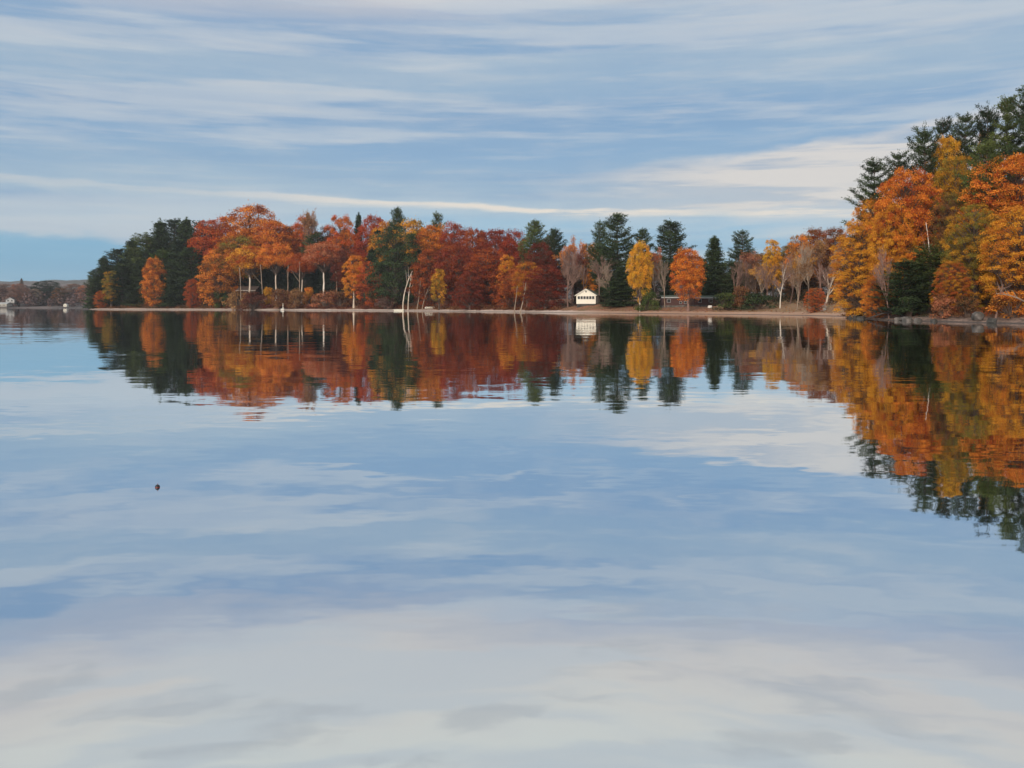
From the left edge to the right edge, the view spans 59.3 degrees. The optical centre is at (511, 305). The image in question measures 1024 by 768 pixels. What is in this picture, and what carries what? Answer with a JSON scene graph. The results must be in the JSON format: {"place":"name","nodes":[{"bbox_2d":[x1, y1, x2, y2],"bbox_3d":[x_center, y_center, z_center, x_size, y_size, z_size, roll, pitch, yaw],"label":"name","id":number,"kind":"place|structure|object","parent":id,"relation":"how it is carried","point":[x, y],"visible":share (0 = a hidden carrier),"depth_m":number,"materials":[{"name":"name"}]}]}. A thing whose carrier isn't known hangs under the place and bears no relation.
{"place":"outdoors","nodes":[
{"label":"outdoors","id":0,"kind":"place"},
{"bbox_2d":[0,273,835,307],"bbox_3d":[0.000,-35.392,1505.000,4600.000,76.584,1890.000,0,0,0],"label":"hills","id":1,"kind":"structure","parent":0,"point":[61,282],"depth_m":1517.05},
{"bbox_2d":[28,281,63,304],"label":"maple tree","id":2,"kind":"object","parent":1,"relation":"on","point":[47,289],"visible":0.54,"depth_m":652.02,"materials":[{"name":"plant"}]},
{"bbox_2d":[0,285,760,306],"bbox_3d":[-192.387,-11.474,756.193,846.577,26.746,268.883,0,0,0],"label":"wood","id":3,"kind":"object","parent":1,"relation":"on","point":[71,301],"visible":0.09,"depth_m":633.96,"materials":[{"name":"brown plant"}]},
{"bbox_2d":[0,308,1023,767],"bbox_3d":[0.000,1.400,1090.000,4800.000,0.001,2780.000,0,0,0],"label":"water","id":4,"kind":"structure","parent":0,"point":[500,540],"depth_m":5.37,"materials":[{"name":"blue liquid"}]},
{"bbox_2d":[0,0,1023,281],"label":"sky","id":5,"kind":"structure","parent":0,"point":[719,118],"materials":[{"name":"blue"}]},
{"bbox_2d":[94,291,1023,323],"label":"ground","id":6,"kind":"structure","parent":0,"point":[597,308],"depth_m":167.78,"materials":[{"name":"soil"}]},
{"bbox_2d":[80,256,119,308],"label":"hemlock tree","id":7,"kind":"object","parent":6,"relation":"on","point":[102,262],"visible":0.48,"depth_m":371.95,"materials":[{"name":"green plant"}]},
{"bbox_2d":[92,248,132,300],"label":"pine tree","id":8,"kind":"object","parent":6,"relation":"on","point":[115,253],"visible":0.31,"depth_m":373.80,"materials":[{"name":"green plant"}]},
{"bbox_2d":[97,265,139,305],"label":"pine tree","id":9,"kind":"object","parent":6,"relation":"on","point":[123,269],"visible":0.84,"depth_m":361.29,"materials":[{"name":"green plant"}]},
{"bbox_2d":[114,258,151,305],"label":"hemlock tree","id":10,"kind":"object","parent":6,"relation":"on","point":[138,275],"visible":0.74,"depth_m":362.19,"materials":[{"name":"green plant"}]},
{"bbox_2d":[117,232,163,288],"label":"pine tree","id":11,"kind":"object","parent":6,"relation":"on","point":[139,252],"visible":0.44,"depth_m":368.88,"materials":[{"name":"green plant"}]},
{"bbox_2d":[136,218,169,300],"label":"hemlock tree","id":12,"kind":"object","parent":6,"relation":"on","point":[159,227],"visible":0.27,"depth_m":369.45,"materials":[{"name":"green plant"}]},
{"bbox_2d":[139,258,167,307],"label":"maple tree","id":13,"kind":"object","parent":6,"relation":"on","point":[153,284],"visible":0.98,"depth_m":350.33,"materials":[{"name":"orange plant"}]},
{"bbox_2d":[143,218,195,288],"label":"pine tree","id":14,"kind":"object","parent":6,"relation":"on","point":[172,224],"visible":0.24,"depth_m":366.97,"materials":[{"name":"green plant"}]},
{"bbox_2d":[154,278,186,306],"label":"hemlock tree","id":15,"kind":"object","parent":6,"relation":"on","point":[168,290],"visible":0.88,"depth_m":350.09,"materials":[{"name":"green plant"}]},
{"bbox_2d":[149,237,197,304],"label":"hemlock tree","id":16,"kind":"object","parent":6,"relation":"on","point":[179,244],"visible":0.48,"depth_m":353.59,"materials":[{"name":"green plant"}]},
{"bbox_2d":[165,247,215,299],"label":"pine tree","id":17,"kind":"object","parent":6,"relation":"on","point":[190,253],"visible":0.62,"depth_m":349.16,"materials":[{"name":"green plant"}]},
{"bbox_2d":[182,278,202,307],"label":"maple tree","id":18,"kind":"object","parent":6,"relation":"on","point":[192,290],"visible":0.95,"depth_m":338.98,"materials":[{"name":"red plant"}]},
{"bbox_2d":[186,216,235,274],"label":"maple tree","id":19,"kind":"object","parent":6,"relation":"on","point":[202,240],"visible":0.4,"depth_m":354.69,"materials":[{"name":"red plant"}]},
{"bbox_2d":[195,247,245,305],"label":"maple tree","id":20,"kind":"object","parent":6,"relation":"on","point":[221,281],"visible":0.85,"depth_m":331.49,"materials":[{"name":"orange plant"}]},
{"bbox_2d":[206,234,260,290],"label":"maple tree","id":21,"kind":"object","parent":6,"relation":"on","point":[234,244],"visible":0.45,"depth_m":336.34,"materials":[{"name":"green plant"}]},
{"bbox_2d":[211,199,279,284],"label":"maple tree","id":22,"kind":"object","parent":6,"relation":"on","point":[249,222],"visible":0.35,"depth_m":356.56,"materials":[{"name":"orange plant"}]},
{"bbox_2d":[223,244,273,305],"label":"maple tree","id":23,"kind":"object","parent":6,"relation":"on","point":[246,260],"visible":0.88,"depth_m":319.35,"materials":[{"name":"orange plant"}]},
{"bbox_2d":[237,290,268,309],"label":"shrub","id":24,"kind":"object","parent":6,"relation":"on","point":[248,299],"visible":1,"depth_m":310.74,"materials":[{"name":"brown plant"}]},
{"bbox_2d":[249,217,292,285],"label":"maple tree","id":25,"kind":"object","parent":6,"relation":"on","point":[265,233],"visible":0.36,"depth_m":343.51,"materials":[{"name":"orange plant"}]},
{"bbox_2d":[255,240,293,300],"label":"maple tree","id":26,"kind":"object","parent":6,"relation":"on","point":[277,262],"visible":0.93,"depth_m":316.07,"materials":[{"name":"orange plant"}]},
{"bbox_2d":[267,289,290,308],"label":"shrub","id":27,"kind":"object","parent":6,"relation":"on","point":[280,292],"visible":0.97,"depth_m":301.57,"materials":[{"name":"brown plant"}]},
{"bbox_2d":[282,252,317,302],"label":"maple tree","id":28,"kind":"object","parent":6,"relation":"on","point":[306,267],"visible":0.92,"depth_m":310.72,"materials":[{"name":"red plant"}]},
{"bbox_2d":[213,294,402,309],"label":"undergrowth","id":29,"kind":"object","parent":6,"relation":"on","point":[360,305],"visible":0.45,"depth_m":293.70,"materials":[{"name":"brown plant"}]},
{"bbox_2d":[298,208,318,244],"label":"bare tree","id":30,"kind":"object","parent":6,"relation":"on","point":[308,223],"visible":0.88,"depth_m":344.22,"materials":[{"name":"brown plant"}]},
{"bbox_2d":[300,241,345,301],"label":"maple tree","id":31,"kind":"object","parent":6,"relation":"on","point":[323,257],"visible":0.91,"depth_m":303.60,"materials":[{"name":"orange plant"}]},
{"bbox_2d":[324,214,357,271],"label":"maple tree","id":32,"kind":"object","parent":6,"relation":"on","point":[342,237],"visible":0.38,"depth_m":330.09,"materials":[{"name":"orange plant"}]},
{"bbox_2d":[328,249,358,292],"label":"maple tree","id":33,"kind":"object","parent":6,"relation":"on","point":[339,275],"visible":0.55,"depth_m":302.44,"materials":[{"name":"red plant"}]},
{"bbox_2d":[341,255,364,307],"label":"maple tree","id":34,"kind":"object","parent":6,"relation":"on","point":[351,275],"visible":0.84,"depth_m":283.15,"materials":[{"name":"orange plant"}]},
{"bbox_2d":[354,261,383,306],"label":"maple tree","id":35,"kind":"object","parent":6,"relation":"on","point":[366,288],"visible":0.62,"depth_m":278.92,"materials":[{"name":"red plant"}]},
{"bbox_2d":[351,213,387,262],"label":"maple tree","id":36,"kind":"object","parent":6,"relation":"on","point":[360,244],"visible":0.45,"depth_m":325.27,"materials":[{"name":"red plant"}]},
{"bbox_2d":[362,222,426,307],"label":"tree","id":37,"kind":"object","parent":6,"relation":"on","point":[391,256],"visible":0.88,"depth_m":269.10,"materials":[{"name":"green plant"}]},
{"bbox_2d":[388,215,435,293],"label":"maple tree","id":38,"kind":"object","parent":6,"relation":"on","point":[410,226],"visible":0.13,"depth_m":295.83,"materials":[{"name":"orange plant"}]},
{"bbox_2d":[406,248,451,307],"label":"maple tree","id":39,"kind":"object","parent":6,"relation":"on","point":[428,273],"visible":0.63,"depth_m":256.50,"materials":[{"name":"red plant"}]},
{"bbox_2d":[411,224,453,300],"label":"maple tree","id":40,"kind":"object","parent":6,"relation":"on","point":[430,229],"visible":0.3,"depth_m":286.88,"materials":[{"name":"orange plant"}]},
{"bbox_2d":[429,269,447,309],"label":"maple tree","id":41,"kind":"object","parent":6,"relation":"on","point":[438,282],"visible":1,"depth_m":245.50,"materials":[{"name":"yellow plant"}]},
{"bbox_2d":[436,221,467,298],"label":"maple tree","id":42,"kind":"object","parent":6,"relation":"on","point":[453,236],"visible":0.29,"depth_m":284.74,"materials":[{"name":"red plant"}]},
{"bbox_2d":[428,244,481,306],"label":"maple tree","id":43,"kind":"object","parent":6,"relation":"on","point":[451,276],"visible":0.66,"depth_m":250.08,"materials":[{"name":"red plant"}]},
{"bbox_2d":[451,271,486,309],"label":"maple tree","id":44,"kind":"object","parent":6,"relation":"on","point":[471,296],"visible":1,"depth_m":232.98,"materials":[{"name":"red plant"}]},
{"bbox_2d":[450,227,488,279],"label":"maple tree","id":45,"kind":"object","parent":6,"relation":"on","point":[470,244],"visible":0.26,"depth_m":278.02,"materials":[{"name":"red plant"}]},
{"bbox_2d":[398,303,561,310],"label":"undergrowth","id":46,"kind":"object","parent":6,"relation":"on","point":[489,307],"visible":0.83,"depth_m":231.33,"materials":[{"name":"brown plant"}]},
{"bbox_2d":[463,247,512,306],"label":"maple tree","id":47,"kind":"object","parent":6,"relation":"on","point":[487,271],"visible":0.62,"depth_m":238.13,"materials":[{"name":"red plant"}]},
{"bbox_2d":[471,227,514,302],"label":"maple tree","id":48,"kind":"object","parent":6,"relation":"on","point":[495,238],"visible":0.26,"depth_m":268.16,"materials":[{"name":"red plant"}]},
{"bbox_2d":[492,268,531,308],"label":"maple tree","id":49,"kind":"object","parent":6,"relation":"on","point":[508,289],"visible":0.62,"depth_m":221.22,"materials":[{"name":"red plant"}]},
{"bbox_2d":[495,228,529,270],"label":"maple tree","id":50,"kind":"object","parent":6,"relation":"on","point":[511,244],"visible":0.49,"depth_m":260.03,"materials":[{"name":"red plant"}]},
{"bbox_2d":[508,260,543,308],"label":"maple tree","id":51,"kind":"object","parent":6,"relation":"on","point":[520,276],"visible":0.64,"depth_m":211.20,"materials":[{"name":"orange plant"}]},
{"bbox_2d":[515,219,549,305],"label":"pine tree","id":52,"kind":"object","parent":6,"relation":"on","point":[536,230],"visible":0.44,"depth_m":231.16,"materials":[{"name":"green plant"}]},
{"bbox_2d":[524,241,560,301],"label":"maple tree","id":53,"kind":"object","parent":6,"relation":"on","point":[543,257],"visible":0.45,"depth_m":214.88,"materials":[{"name":"red plant"}]},
{"bbox_2d":[520,262,566,309],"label":"maple tree","id":54,"kind":"object","parent":6,"relation":"on","point":[539,285],"visible":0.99,"depth_m":203.83,"materials":[{"name":"red plant"}]},
{"bbox_2d":[542,228,567,302],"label":"pine tree","id":55,"kind":"object","parent":6,"relation":"on","point":[552,236],"visible":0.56,"depth_m":225.26,"materials":[{"name":"green plant"}]},
{"bbox_2d":[552,235,588,305],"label":"bare tree","id":56,"kind":"object","parent":6,"relation":"on","point":[572,248],"visible":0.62,"depth_m":212.37,"materials":[{"name":"brown plant"}]},
{"bbox_2d":[560,251,586,306],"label":"bare tree","id":57,"kind":"object","parent":6,"relation":"on","point":[577,275],"visible":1,"depth_m":201.82,"materials":[{"name":"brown plant"}]},
{"bbox_2d":[575,289,600,307],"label":"boathouse","id":58,"kind":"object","parent":6,"relation":"on","point":[587,297],"visible":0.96,"depth_m":192.08,"materials":[{"name":"white paint"}]},
{"bbox_2d":[585,217,609,298],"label":"pine tree","id":59,"kind":"object","parent":6,"relation":"on","point":[598,238],"visible":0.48,"depth_m":205.49,"materials":[{"name":"green plant"}]},
{"bbox_2d":[593,212,641,297],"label":"pine tree","id":60,"kind":"object","parent":6,"relation":"on","point":[615,253],"visible":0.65,"depth_m":196.90,"materials":[{"name":"green plant"}]},
{"bbox_2d":[598,265,637,306],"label":"hemlock tree","id":61,"kind":"object","parent":6,"relation":"on","point":[622,289],"visible":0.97,"depth_m":187.17,"materials":[{"name":"green plant"}]},
{"bbox_2d":[625,240,653,311],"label":"maple tree","id":62,"kind":"object","parent":6,"relation":"on","point":[642,274],"visible":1,"depth_m":171.40,"materials":[{"name":"yellow plant"}]},
{"bbox_2d":[633,286,660,310],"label":"shrub","id":63,"kind":"object","parent":6,"relation":"on","point":[648,301],"visible":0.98,"depth_m":171.41,"materials":[{"name":"green plant"}]},
{"bbox_2d":[655,260,681,305],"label":"hemlock tree","id":64,"kind":"object","parent":6,"relation":"on","point":[668,288],"visible":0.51,"depth_m":183.22,"materials":[{"name":"green plant"}]},
{"bbox_2d":[649,220,697,290],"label":"pine tree","id":65,"kind":"object","parent":6,"relation":"on","point":[672,239],"visible":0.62,"depth_m":192.96,"materials":[{"name":"green plant"}]},
{"bbox_2d":[669,246,705,311],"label":"maple tree","id":66,"kind":"object","parent":6,"relation":"on","point":[689,281],"visible":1,"depth_m":161.36,"materials":[{"name":"orange plant"}]},
{"bbox_2d":[559,284,846,306],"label":"undergrowth","id":67,"kind":"object","parent":6,"relation":"on","point":[777,298],"visible":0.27,"depth_m":162.53,"materials":[{"name":"brown plant"}]},
{"bbox_2d":[696,235,730,303],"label":"hemlock tree","id":68,"kind":"object","parent":6,"relation":"on","point":[714,268],"visible":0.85,"depth_m":177.47,"materials":[{"name":"green plant"}]},
{"bbox_2d":[724,229,757,277],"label":"pine tree","id":69,"kind":"object","parent":6,"relation":"on","point":[735,254],"visible":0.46,"depth_m":189.60,"materials":[{"name":"green plant"}]},
{"bbox_2d":[739,291,778,309],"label":"shrub","id":70,"kind":"object","parent":6,"relation":"on","point":[757,299],"visible":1,"depth_m":152.29,"materials":[{"name":"green plant"}]},
{"bbox_2d":[761,239,782,295],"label":"maple tree","id":71,"kind":"object","parent":6,"relation":"on","point":[775,259],"visible":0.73,"depth_m":175.54,"materials":[{"name":"orange plant"}]},
{"bbox_2d":[782,233,816,280],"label":"maple tree","id":72,"kind":"object","parent":6,"relation":"on","point":[793,246],"visible":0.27,"depth_m":171.35,"materials":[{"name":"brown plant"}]},
{"bbox_2d":[786,261,813,309],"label":"bare tree","id":73,"kind":"object","parent":6,"relation":"on","point":[803,268],"visible":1,"depth_m":142.19,"materials":[{"name":"brown plant"}]},
{"bbox_2d":[798,238,828,291],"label":"bare tree","id":74,"kind":"object","parent":6,"relation":"on","point":[818,247],"visible":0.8,"depth_m":156.96,"materials":[{"name":"brown plant"}]},
{"bbox_2d":[803,287,826,312],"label":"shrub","id":75,"kind":"object","parent":6,"relation":"on","point":[814,302],"visible":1,"depth_m":134.59,"materials":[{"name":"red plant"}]},
{"bbox_2d":[815,224,850,290],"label":"maple tree","id":76,"kind":"object","parent":6,"relation":"on","point":[832,241],"visible":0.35,"depth_m":165.33,"materials":[{"name":"brown plant"}]},
{"bbox_2d":[826,217,899,317],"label":"maple tree","id":77,"kind":"object","parent":6,"relation":"on","point":[863,256],"visible":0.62,"depth_m":100.53,"materials":[{"name":"orange plant"}]},
{"bbox_2d":[850,195,886,274],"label":"maple tree","id":78,"kind":"object","parent":6,"relation":"on","point":[864,208],"visible":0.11,"depth_m":103.69,"materials":[{"name":"orange plant"}]},
{"bbox_2d":[836,157,901,292],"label":"pine tree","id":79,"kind":"object","parent":6,"relation":"on","point":[869,170],"visible":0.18,"depth_m":104.77,"materials":[{"name":"green plant"}]},
{"bbox_2d":[859,276,891,318],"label":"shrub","id":80,"kind":"object","parent":6,"relation":"on","point":[876,302],"visible":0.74,"depth_m":92.70,"materials":[{"name":"orange plant"}]},
{"bbox_2d":[869,244,892,318],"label":"bare tree","id":81,"kind":"object","parent":6,"relation":"on","point":[881,278],"visible":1,"depth_m":90.02,"materials":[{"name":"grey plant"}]},
{"bbox_2d":[867,203,919,315],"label":"maple tree","id":82,"kind":"object","parent":6,"relation":"on","point":[888,229],"visible":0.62,"depth_m":96.15,"materials":[{"name":"orange plant"}]},
{"bbox_2d":[873,149,917,217],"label":"pine tree","id":83,"kind":"object","parent":6,"relation":"on","point":[893,163],"visible":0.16,"depth_m":103.12,"materials":[{"name":"green plant"}]},
{"bbox_2d":[867,260,934,316],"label":"pine tree","id":84,"kind":"object","parent":6,"relation":"on","point":[897,280],"visible":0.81,"depth_m":89.30,"materials":[{"name":"green plant"}]},
{"bbox_2d":[863,164,950,276],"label":"maple tree","id":85,"kind":"object","parent":6,"relation":"on","point":[908,199],"visible":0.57,"depth_m":96.37,"materials":[{"name":"orange plant"}]},
{"bbox_2d":[891,295,928,316],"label":"shrub","id":86,"kind":"object","parent":6,"relation":"on","point":[911,301],"visible":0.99,"depth_m":87.54,"materials":[{"name":"green plant"}]},
{"bbox_2d":[905,122,950,197],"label":"pine tree","id":87,"kind":"object","parent":6,"relation":"on","point":[924,136],"visible":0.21,"depth_m":104.50,"materials":[{"name":"green plant"}]},
{"bbox_2d":[898,244,964,313],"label":"pine tree","id":88,"kind":"object","parent":6,"relation":"on","point":[930,270],"visible":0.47,"depth_m":90.25,"materials":[{"name":"green plant"}]},
{"bbox_2d":[918,191,967,277],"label":"maple tree","id":89,"kind":"object","parent":6,"relation":"on","point":[944,209],"visible":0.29,"depth_m":94.45,"materials":[{"name":"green plant"}]},
{"bbox_2d":[929,292,956,318],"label":"shrub","id":90,"kind":"object","parent":6,"relation":"on","point":[944,313],"visible":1,"depth_m":81.84,"materials":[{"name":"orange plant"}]},
{"bbox_2d":[923,116,964,183],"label":"pine tree","id":91,"kind":"object","parent":6,"relation":"on","point":[940,128],"visible":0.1,"depth_m":106.86,"materials":[{"name":"green plant"}]},
{"bbox_2d":[925,135,967,198],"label":"maple tree","id":92,"kind":"object","parent":6,"relation":"on","point":[942,141],"visible":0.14,"depth_m":104.41,"materials":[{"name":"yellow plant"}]},
{"bbox_2d":[928,260,973,315],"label":"maple tree","id":93,"kind":"object","parent":6,"relation":"on","point":[951,288],"visible":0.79,"depth_m":82.56,"materials":[{"name":"orange plant"}]},
{"bbox_2d":[928,152,983,221],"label":"maple tree","id":94,"kind":"object","parent":6,"relation":"on","point":[947,162],"visible":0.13,"depth_m":99.27,"materials":[{"name":"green plant"}]},
{"bbox_2d":[941,111,984,183],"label":"pine tree","id":95,"kind":"object","parent":6,"relation":"on","point":[959,134],"visible":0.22,"depth_m":104.95,"materials":[{"name":"green plant"}]},
{"bbox_2d":[952,295,981,317],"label":"shrub","id":96,"kind":"object","parent":6,"relation":"on","point":[970,307],"visible":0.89,"depth_m":79.85,"materials":[{"name":"brown plant"}]},
{"bbox_2d":[934,201,1013,311],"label":"maple tree","id":97,"kind":"object","parent":6,"relation":"on","point":[965,256],"visible":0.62,"depth_m":84.46,"materials":[{"name":"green plant"}]},
{"bbox_2d":[947,138,1019,301],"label":"pine tree","id":98,"kind":"object","parent":6,"relation":"on","point":[984,149],"visible":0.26,"depth_m":91.56,"materials":[{"name":"green plant"}]},
{"bbox_2d":[950,152,1023,293],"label":"maple tree","id":99,"kind":"object","parent":6,"relation":"on","point":[1015,198],"visible":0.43,"depth_m":89.08,"materials":[{"name":"orange plant"}]},
{"bbox_2d":[959,100,1015,181],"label":"pine tree","id":100,"kind":"object","parent":6,"relation":"on","point":[989,116],"visible":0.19,"depth_m":102.66,"materials":[{"name":"green plant"}]},
{"bbox_2d":[955,176,1021,249],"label":"maple tree","id":101,"kind":"object","parent":6,"relation":"on","point":[981,199],"visible":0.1,"depth_m":90.82,"materials":[{"name":"orange plant"}]},
{"bbox_2d":[974,205,1023,310],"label":"maple tree","id":102,"kind":"object","parent":6,"relation":"on","point":[1015,258],"visible":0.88,"depth_m":79.69,"materials":[{"name":"orange plant"}]},
{"bbox_2d":[976,93,1023,196],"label":"pine tree","id":103,"kind":"object","parent":6,"relation":"on","point":[1009,124],"visible":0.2,"depth_m":98.74,"materials":[{"name":"green plant"}]},
{"bbox_2d":[985,290,1023,318],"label":"shrub","id":104,"kind":"object","parent":6,"relation":"on","point":[1008,304],"visible":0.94,"depth_m":74.84,"materials":[{"name":"orange plant"}]},
{"bbox_2d":[985,84,1023,183],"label":"pine tree","id":105,"kind":"object","parent":6,"relation":"on","point":[1018,116],"visible":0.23,"depth_m":94.05,"materials":[{"name":"green plant"}]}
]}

